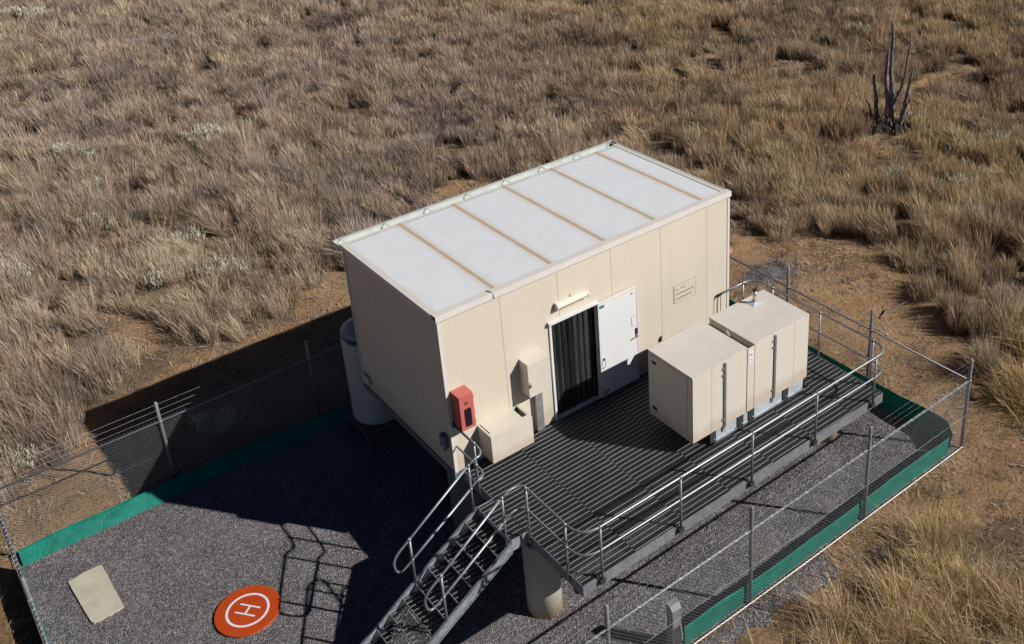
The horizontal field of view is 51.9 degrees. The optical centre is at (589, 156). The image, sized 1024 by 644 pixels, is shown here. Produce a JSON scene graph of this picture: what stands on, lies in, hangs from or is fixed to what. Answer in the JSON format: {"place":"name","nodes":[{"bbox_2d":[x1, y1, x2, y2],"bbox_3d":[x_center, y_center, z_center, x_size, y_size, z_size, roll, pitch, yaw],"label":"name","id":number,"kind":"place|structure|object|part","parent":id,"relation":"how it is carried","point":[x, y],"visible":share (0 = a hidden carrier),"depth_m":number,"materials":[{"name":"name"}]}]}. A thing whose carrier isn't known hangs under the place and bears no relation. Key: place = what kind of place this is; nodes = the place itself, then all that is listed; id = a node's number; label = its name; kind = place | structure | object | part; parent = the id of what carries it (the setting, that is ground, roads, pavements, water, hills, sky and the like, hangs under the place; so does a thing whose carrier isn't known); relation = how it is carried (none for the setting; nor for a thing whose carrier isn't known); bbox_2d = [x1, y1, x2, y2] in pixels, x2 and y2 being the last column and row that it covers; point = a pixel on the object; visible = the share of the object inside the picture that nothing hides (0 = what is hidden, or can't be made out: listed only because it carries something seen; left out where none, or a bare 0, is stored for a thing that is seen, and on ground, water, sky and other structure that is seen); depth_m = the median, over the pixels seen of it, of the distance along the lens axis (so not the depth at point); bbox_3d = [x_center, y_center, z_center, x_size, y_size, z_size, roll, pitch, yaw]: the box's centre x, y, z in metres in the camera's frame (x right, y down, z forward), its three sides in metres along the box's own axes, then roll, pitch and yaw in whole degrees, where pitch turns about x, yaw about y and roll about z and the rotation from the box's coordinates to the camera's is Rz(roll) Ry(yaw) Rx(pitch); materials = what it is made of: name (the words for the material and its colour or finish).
{"place":"outdoors","nodes":[
{"label":"outdoors","id":0,"kind":"place"},
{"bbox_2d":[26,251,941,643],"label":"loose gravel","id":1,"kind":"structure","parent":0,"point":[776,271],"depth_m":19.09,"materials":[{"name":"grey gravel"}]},
{"bbox_2d":[0,0,1023,643],"bbox_3d":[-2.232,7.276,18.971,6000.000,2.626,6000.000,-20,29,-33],"label":"ground","id":2,"kind":"structure","parent":0,"point":[268,350],"depth_m":23.92,"materials":[{"name":"brown soil"}]},
{"bbox_2d":[0,257,37,288],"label":"silver shrub","id":3,"kind":"object","parent":2,"relation":"on","point":[23,268],"visible":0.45,"depth_m":28.04,"materials":[{"name":"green plant"}]},
{"bbox_2d":[0,437,45,471],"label":"silver shrub","id":4,"kind":"object","parent":2,"relation":"on","point":[17,456],"visible":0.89,"depth_m":21.67,"materials":[{"name":"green plant"}]},
{"bbox_2d":[0,514,48,643],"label":"fence run","id":5,"kind":"object","parent":2,"relation":"on","point":[31,604],"visible":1,"depth_m":16.46,"materials":[{"name":"metal"}]},
{"bbox_2d":[0,5,52,23],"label":"silver shrub","id":6,"kind":"object","parent":2,"relation":"on","point":[19,11],"visible":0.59,"depth_m":52.23,"materials":[{"name":"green plant"}]},
{"bbox_2d":[40,140,94,164],"bbox_3d":[-17.686,-0.031,35.370,2.082,1.241,1.255,-3,24,-1],"label":"silver shrub","id":7,"kind":"object","parent":2,"relation":"on","point":[55,147],"visible":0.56,"depth_m":35.21,"materials":[{"name":"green plant"}]},
{"bbox_2d":[79,177,107,196],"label":"silver shrub","id":8,"kind":"object","parent":2,"relation":"on","point":[92,184],"visible":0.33,"depth_m":33.11,"materials":[{"name":"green plant"}]},
{"bbox_2d":[75,205,117,228],"bbox_3d":[-14.508,1.964,30.761,1.426,1.097,0.758,-4,24,-2],"label":"silver shrub","id":9,"kind":"object","parent":2,"relation":"on","point":[87,217],"visible":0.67,"depth_m":30.65,"materials":[{"name":"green plant"}]},
{"bbox_2d":[140,269,171,290],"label":"silver shrub","id":10,"kind":"object","parent":2,"relation":"on","point":[156,281],"visible":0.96,"depth_m":27.70,"materials":[{"name":"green plant"}]},
{"bbox_2d":[0,330,349,554],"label":"fence run","id":11,"kind":"object","parent":2,"relation":"on","point":[162,428],"visible":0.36,"depth_m":20.64,"materials":[{"name":"metal"}]},
{"bbox_2d":[171,224,205,244],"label":"silver shrub","id":12,"kind":"object","parent":2,"relation":"on","point":[197,236],"visible":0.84,"depth_m":29.77,"materials":[{"name":"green plant"}]},
{"bbox_2d":[178,119,231,143],"bbox_3d":[-13.310,-0.650,36.341,1.980,1.155,1.070,-7,25,-9],"label":"silver shrub","id":13,"kind":"object","parent":2,"relation":"on","point":[210,130],"visible":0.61,"depth_m":36.29,"materials":[{"name":"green plant"}]},
{"bbox_2d":[185,252,248,277],"bbox_3d":[-9.932,3.007,28.222,1.518,0.853,0.956,4,25,14],"label":"silver shrub","id":14,"kind":"object","parent":2,"relation":"on","point":[222,260],"visible":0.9,"depth_m":28.20,"materials":[{"name":"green plant"}]},
{"bbox_2d":[187,400,250,437],"bbox_3d":[-7.819,5.591,22.192,1.243,0.906,0.969,-20,29,-33],"label":"silver shrub","id":15,"kind":"object","parent":2,"relation":"on","point":[225,418],"visible":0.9,"depth_m":22.15,"materials":[{"name":"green plant"}]},
{"bbox_2d":[231,148,260,163],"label":"silver shrub","id":16,"kind":"object","parent":2,"relation":"on","point":[245,155],"visible":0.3,"depth_m":34.82,"materials":[{"name":"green plant"}]},
{"bbox_2d":[18,405,957,643],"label":"gravel pad","id":17,"kind":"object","parent":2,"relation":"on","point":[324,586],"visible":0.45,"depth_m":19.04,"materials":[{"name":"grey gravel"}]},
{"bbox_2d":[14,552,49,643],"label":"silt barrier","id":18,"kind":"object","parent":17,"relation":"on","point":[35,605],"visible":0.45,"depth_m":17.92,"materials":[{"name":"green plastic"}]},
{"bbox_2d":[68,565,123,623],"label":"concrete slab","id":19,"kind":"structure","parent":17,"relation":"on","point":[96,594],"depth_m":18.35,"materials":[{"name":"beige concrete"}]},
{"bbox_2d":[18,402,350,565],"bbox_3d":[-4.382,5.188,23.298,15.260,0.384,0.273,-20,29,-33],"label":"silt barrier","id":20,"kind":"object","parent":17,"relation":"on","point":[100,521],"visible":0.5,"depth_m":20.62,"materials":[{"name":"green fabric"}]},
{"bbox_2d":[214,585,280,637],"bbox_3d":[-5.839,7.742,17.867,1.100,0.028,1.100,-20,29,-33],"label":"landing mat","id":21,"kind":"object","parent":17,"relation":"on","point":[247,611],"visible":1,"depth_m":17.84,"materials":[{"name":"orange plastic"}]},
{"bbox_2d":[342,404,413,457],"bbox_3d":[-4.392,5.608,21.977,1.120,0.727,1.100,-20,29,-33],"label":"tank stand","id":22,"kind":"object","parent":17,"relation":"on","point":[367,430],"visible":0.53,"depth_m":21.39,"materials":[{"name":"metal"}]},
{"bbox_2d":[339,317,394,424],"bbox_3d":[-4.456,4.269,21.363,1.030,2.215,1.030,-20,29,-33],"label":"water tank","id":23,"kind":"object","parent":22,"relation":"on","point":[368,408],"visible":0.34,"depth_m":21.06,"materials":[{"name":"plastic"}]},
{"bbox_2d":[361,506,512,643],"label":"staircase","id":24,"kind":"structure","parent":17,"relation":"on","point":[376,633],"depth_m":16.76,"materials":[{"name":"grey metal"}]},
{"bbox_2d":[393,422,483,584],"bbox_3d":[-2.677,5.772,17.291,1.882,1.880,1.003,-20,29,-33],"label":"stair railing","id":25,"kind":"object","parent":24,"relation":"attached to","point":[467,468],"visible":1,"depth_m":16.94,"materials":[{"name":"metal"}]},
{"bbox_2d":[447,469,487,546],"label":"concrete pier","id":26,"kind":"structure","parent":17,"relation":"on","point":[458,491],"depth_m":18.72,"materials":[{"name":"beige concrete"}]},
{"bbox_2d":[333,140,731,478],"bbox_3d":[-0.916,2.574,20.658,6.839,3.367,3.959,-20,29,-33],"label":"equipment cabin","id":27,"kind":"object","parent":26,"relation":"on","point":[469,289],"visible":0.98,"depth_m":19.28,"materials":[{"name":"metal"}]},
{"bbox_2d":[450,385,475,431],"bbox_3d":[-2.125,4.239,17.628,0.287,0.700,0.278,-20,29,-33],"label":"fire extinguisher cabinet","id":28,"kind":"object","parent":27,"relation":"attached to","point":[463,410],"visible":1,"depth_m":17.52,"materials":[{"name":"red metal"}]},
{"bbox_3d":[-2.046,4.276,17.537,0.282,0.680,0.026,-20,29,-33],"label":"door","id":29,"kind":"part","parent":28,"relation":"part of","materials":[{"name":"red paint"}]},
{"bbox_2d":[477,405,533,463],"bbox_3d":[-1.466,4.852,18.331,0.860,0.565,0.427,-20,29,-33],"label":"storage box","id":30,"kind":"object","parent":27,"relation":"attached to","point":[505,434],"visible":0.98,"depth_m":18.17,"materials":[{"name":"white plastic"}]},
{"bbox_2d":[519,349,551,397],"bbox_3d":[-0.948,3.820,18.433,0.480,0.690,0.302,-20,29,-33],"label":"electrical box","id":31,"kind":"object","parent":27,"relation":"attached to","point":[535,372],"visible":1,"depth_m":18.33,"materials":[{"name":"beige metal"}]},
{"bbox_2d":[527,355,551,397],"bbox_3d":[-0.872,3.857,18.342,0.480,0.690,0.054,-20,29,-33],"label":"door","id":32,"kind":"structure","parent":31,"relation":"in","point":[539,371],"depth_m":18.34,"materials":[{"name":"beige metal"}]},
{"bbox_2d":[533,393,544,431],"bbox_3d":[-0.924,4.521,18.886,0.150,0.958,0.087,-20,29,-33],"label":"cable duct","id":33,"kind":"object","parent":27,"relation":"attached to","point":[539,412],"visible":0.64,"depth_m":18.88,"materials":[{"name":"metal"}]},
{"bbox_2d":[554,289,589,310],"bbox_3d":[-0.317,2.524,18.562,0.700,0.181,0.118,-20,29,-33],"label":"wall light","id":34,"kind":"object","parent":27,"relation":"attached to","point":[571,299],"visible":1,"depth_m":18.53,"materials":[{"name":"white plastic"}]},
{"bbox_2d":[596,286,639,397],"bbox_3d":[0.541,3.493,19.655,0.944,2.070,0.154,-20,29,-33],"label":"door","id":35,"kind":"structure","parent":27,"relation":"in","point":[616,315],"depth_m":19.62,"materials":[{"name":"white paint"}]},
{"bbox_2d":[674,276,695,303],"bbox_3d":[1.864,2.610,20.510,0.580,0.404,0.008,-20,29,-33],"label":"site sign","id":36,"kind":"object","parent":27,"relation":"attached to","point":[684,289],"visible":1,"depth_m":20.50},
{"bbox_2d":[522,525,562,619],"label":"concrete pier","id":37,"kind":"structure","parent":17,"relation":"on","point":[543,587],"depth_m":17.26,"materials":[{"name":"concrete"}]},
{"bbox_2d":[463,350,882,596],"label":"steel deck","id":38,"kind":"structure","parent":37,"relation":"on","point":[629,406],"depth_m":18.10,"materials":[{"name":"grey metal"}]},
{"bbox_2d":[424,280,883,622],"bbox_3d":[0.934,5.122,18.330,9.074,1.866,3.483,-20,29,-33],"label":"deck railing","id":39,"kind":"object","parent":38,"relation":"attached to","point":[680,528],"visible":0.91,"depth_m":16.52,"materials":[{"name":"metal"}]},
{"bbox_2d":[647,288,808,445],"bbox_3d":[2.568,3.746,19.083,2.940,1.933,1.220,-20,29,-33],"label":"generator cabinet","id":40,"kind":"object","parent":38,"relation":"on","point":[724,373],"visible":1,"depth_m":18.64,"materials":[{"name":"metal"}]},
{"bbox_2d":[684,438,948,643],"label":"silt barrier","id":41,"kind":"object","parent":17,"relation":"on","point":[835,527],"visible":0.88,"depth_m":18.53,"materials":[{"name":"green fabric"}]},
{"bbox_2d":[820,432,836,442],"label":"concrete pier","id":42,"kind":"structure","parent":17,"relation":"on","point":[831,438],"depth_m":21.28,"materials":[{"name":"beige concrete"}]},
{"bbox_2d":[729,299,952,448],"bbox_3d":[4.434,4.291,24.107,0.317,0.518,9.126,-20,29,-33],"label":"silt barrier","id":43,"kind":"object","parent":17,"relation":"on","point":[895,403],"visible":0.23,"depth_m":21.76,"materials":[{"name":"green fabric"}]},
{"bbox_2d":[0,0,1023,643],"bbox_3d":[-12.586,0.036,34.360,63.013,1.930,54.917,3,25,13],"label":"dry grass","id":44,"kind":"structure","parent":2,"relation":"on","point":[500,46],"depth_m":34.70,"materials":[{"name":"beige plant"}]},
{"bbox_2d":[666,597,682,643],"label":"service pedestal","id":45,"kind":"object","parent":2,"relation":"on","point":[677,610],"visible":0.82,"depth_m":16.66,"materials":[{"name":"metal"}]},
{"bbox_2d":[700,551,840,643],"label":"gravel spill","id":46,"kind":"object","parent":2,"relation":"on","point":[792,593],"visible":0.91,"depth_m":17.78,"materials":[{"name":"grey gravel"}]},
{"bbox_2d":[572,358,973,643],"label":"fence run","id":47,"kind":"object","parent":2,"relation":"on","point":[608,626],"visible":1,"depth_m":17.88,"materials":[{"name":"metal"}]},
{"bbox_2d":[729,256,968,443],"bbox_3d":[4.468,3.485,24.023,0.084,2.230,9.493,-20,29,-33],"label":"fence run","id":48,"kind":"object","parent":2,"relation":"on","point":[788,287],"visible":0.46,"depth_m":22.23,"materials":[{"name":"metal"}]},
{"bbox_2d":[838,21,874,37],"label":"silver shrub","id":49,"kind":"object","parent":2,"relation":"on","point":[856,26],"visible":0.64,"depth_m":44.15,"materials":[{"name":"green plant"}]},
{"bbox_2d":[878,532,885,536],"bbox_3d":[5.295,6.845,18.972,0.153,0.067,0.138,-11,25,-17],"label":"rock","id":50,"kind":"object","parent":2,"relation":"on","point":[882,534],"visible":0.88,"depth_m":18.95,"materials":[{"name":"stone"}]},
{"bbox_2d":[863,21,916,135],"bbox_3d":[9.817,-2.610,34.867,2.215,3.939,1.173,1,25,9],"label":"dead tree","id":51,"kind":"object","parent":2,"relation":"on","point":[891,97],"visible":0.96,"depth_m":35.12,"materials":[{"name":"grey wood"}]},
{"bbox_2d":[878,162,916,182],"bbox_3d":[9.288,0.546,31.613,1.069,0.724,0.972,-20,29,-33],"label":"silver shrub","id":52,"kind":"object","parent":2,"relation":"on","point":[889,170],"visible":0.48,"depth_m":31.56,"materials":[{"name":"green plant"}]},
{"bbox_2d":[880,300,920,318],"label":"fallen branch","id":53,"kind":"object","parent":2,"relation":"on","point":[882,315],"visible":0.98,"depth_m":25.76,"materials":[{"name":"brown wood"}]},
{"bbox_2d":[928,172,978,191],"bbox_3d":[10.676,0.821,30.785,1.420,0.772,1.024,-9,25,-14],"label":"silver shrub","id":54,"kind":"object","parent":2,"relation":"on","point":[952,178],"visible":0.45,"depth_m":30.82,"materials":[{"name":"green plant"}]},
{"bbox_2d":[961,112,985,130],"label":"silver shrub","id":55,"kind":"object","parent":2,"relation":"on","point":[971,125],"visible":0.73,"depth_m":35.34,"materials":[{"name":"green plant"}]},
{"bbox_2d":[956,200,993,220],"bbox_3d":[10.771,1.481,29.413,0.910,0.691,0.794,-20,29,-33],"label":"silver shrub","id":56,"kind":"object","parent":2,"relation":"on","point":[968,205],"visible":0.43,"depth_m":29.34,"materials":[{"name":"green plant"}]},
{"bbox_2d":[970,392,981,399],"bbox_3d":[8.255,5.103,22.350,0.238,0.100,0.220,-20,29,-33],"label":"rock","id":57,"kind":"object","parent":2,"relation":"on","point":[974,395],"visible":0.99,"depth_m":22.32,"materials":[{"name":"stone"}]},
{"bbox_2d":[978,128,1017,141],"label":"silver shrub","id":58,"kind":"object","parent":2,"relation":"on","point":[993,135],"visible":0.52,"depth_m":33.91,"materials":[{"name":"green plant"}]}
]}

